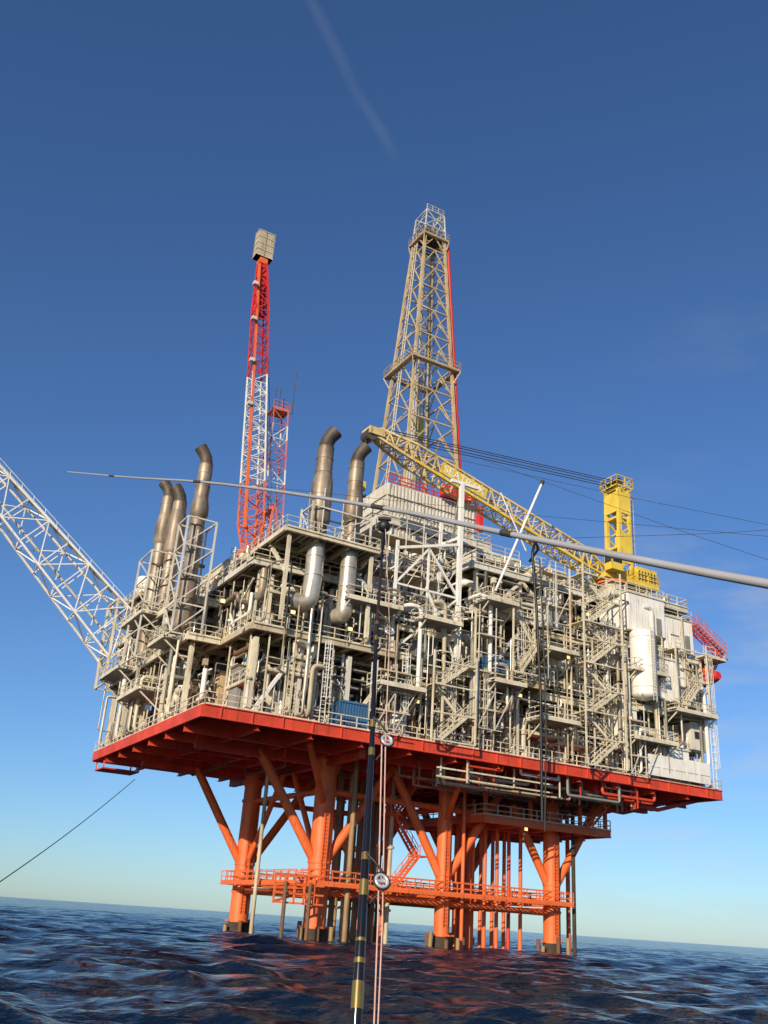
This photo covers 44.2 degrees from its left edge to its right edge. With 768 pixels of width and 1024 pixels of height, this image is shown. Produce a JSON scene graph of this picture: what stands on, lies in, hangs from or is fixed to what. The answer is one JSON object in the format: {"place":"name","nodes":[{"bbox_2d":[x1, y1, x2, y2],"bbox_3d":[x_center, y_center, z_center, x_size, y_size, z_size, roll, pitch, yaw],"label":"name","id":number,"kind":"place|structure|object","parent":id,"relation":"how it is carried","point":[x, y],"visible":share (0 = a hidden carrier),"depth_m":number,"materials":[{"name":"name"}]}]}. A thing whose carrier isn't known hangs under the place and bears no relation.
{"place":"outdoors","nodes":[
{"label":"outdoors","id":0,"kind":"place"},
{"bbox_2d":[0,896,767,1023],"bbox_3d":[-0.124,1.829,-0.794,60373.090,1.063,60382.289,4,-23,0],"label":"sea","id":1,"kind":"structure","parent":0,"point":[67,962],"depth_m":37.07,"materials":[{"name":"blue liquid"}]},
{"bbox_2d":[92,426,723,955],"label":"oil platform","id":2,"kind":"structure","parent":1,"relation":"in","point":[248,668],"depth_m":98.20,"materials":[{"name":"orange paint"}]},
{"bbox_2d":[0,779,134,881],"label":"mooring rope","id":3,"kind":"object","parent":2,"relation":"attached to","point":[63,836],"visible":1,"depth_m":79.13,"materials":[{"name":"black fabric"}]},
{"bbox_2d":[0,458,139,691],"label":"flare boom","id":4,"kind":"object","parent":2,"relation":"attached to","point":[74,549],"visible":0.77,"depth_m":112.74,"materials":[{"name":"white paint"}]},
{"bbox_2d":[135,576,145,594],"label":"storage tank","id":5,"kind":"object","parent":2,"relation":"on","point":[140,578],"visible":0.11,"depth_m":115.41,"materials":[{"name":"white metal"}]},
{"bbox_2d":[236,229,278,556],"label":"lattice tower","id":6,"kind":"structure","parent":2,"relation":"on","point":[264,247],"depth_m":121.11,"materials":[{"name":"metal"}]},
{"bbox_2d":[253,371,296,545],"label":"radio mast","id":7,"kind":"object","parent":2,"relation":"on","point":[279,412],"visible":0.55,"depth_m":121.14,"materials":[{"name":"red metal"}]},
{"bbox_2d":[329,699,368,728],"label":"shipping container","id":8,"kind":"object","parent":2,"relation":"on","point":[347,707],"visible":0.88,"depth_m":87.45,"materials":[{"name":"blue metal"}]},
{"bbox_2d":[389,707,406,735],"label":"storage tank","id":9,"kind":"object","parent":2,"relation":"on","point":[396,721],"visible":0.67,"depth_m":90.22,"materials":[{"name":"white metal"}]},
{"bbox_2d":[372,203,460,502],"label":"drilling derrick","id":10,"kind":"object","parent":2,"relation":"on","point":[429,239],"visible":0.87,"depth_m":132.25,"materials":[{"name":"beige paint"}]},
{"bbox_2d":[399,634,437,666],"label":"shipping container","id":11,"kind":"object","parent":2,"relation":"on","point":[413,648],"visible":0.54,"depth_m":95.07,"materials":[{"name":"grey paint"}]},
{"bbox_2d":[479,655,508,673],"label":"shipping container","id":12,"kind":"object","parent":2,"relation":"on","point":[483,661],"visible":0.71,"depth_m":97.16,"materials":[{"name":"blue metal"}]},
{"bbox_2d":[360,425,658,636],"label":"pedestal crane","id":13,"kind":"object","parent":2,"relation":"on","point":[614,568],"visible":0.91,"depth_m":111.48,"materials":[{"name":"yellow paint"}]},
{"bbox_2d":[629,627,658,705],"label":"storage tank","id":14,"kind":"object","parent":2,"relation":"on","point":[644,684],"visible":0.94,"depth_m":105.45,"materials":[{"name":"white metal"}]},
{"bbox_2d":[690,614,727,711],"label":"davit","id":15,"kind":"object","parent":2,"relation":"on","point":[716,660],"visible":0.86,"depth_m":113.35,"materials":[{"name":"red paint"}]},
{"bbox_2d":[690,663,720,687],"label":"lifeboat","id":16,"kind":"object","parent":15,"relation":"hanging from","point":[716,675],"visible":0.34,"depth_m":112.99,"materials":[{"name":"red paint"}]},
{"bbox_2d":[0,0,767,947],"label":"sky","id":17,"kind":"structure","parent":0,"point":[596,170],"materials":[{"name":"blue"}]},
{"bbox_2d":[67,471,767,588],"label":"outrigger pole","id":18,"kind":"object","parent":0,"point":[754,581],"visible":1,"depth_m":1.69,"materials":[{"name":"metal"}]},
{"bbox_2d":[350,516,395,1023],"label":"fishing rod","id":19,"kind":"object","parent":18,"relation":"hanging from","point":[357,1000],"visible":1,"depth_m":1.29,"materials":[{"name":"black metal"}]},
{"bbox_2d":[205,480,767,536],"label":"outrigger line","id":20,"kind":"object","parent":18,"relation":"attached to","point":[487,510],"visible":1,"depth_m":2.52,"materials":[{"name":"plastic"}]},
{"bbox_2d":[383,443,767,524],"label":"outrigger line","id":21,"kind":"object","parent":18,"relation":"attached to","point":[579,486],"visible":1,"depth_m":2.40,"materials":[{"name":"plastic"}]},
{"bbox_2d":[484,460,767,559],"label":"outrigger line","id":22,"kind":"object","parent":18,"relation":"attached to","point":[638,515],"visible":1,"depth_m":2.32,"materials":[{"name":"plastic"}]},
{"bbox_2d":[520,530,761,539],"bbox_3d":[0.799,0.045,2.293,1.077,0.281,0.001,13,-25,-20],"label":"outrigger line","id":23,"kind":"object","parent":18,"relation":"attached to","point":[652,535],"visible":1,"depth_m":2.21,"materials":[{"name":"plastic"}]}
]}

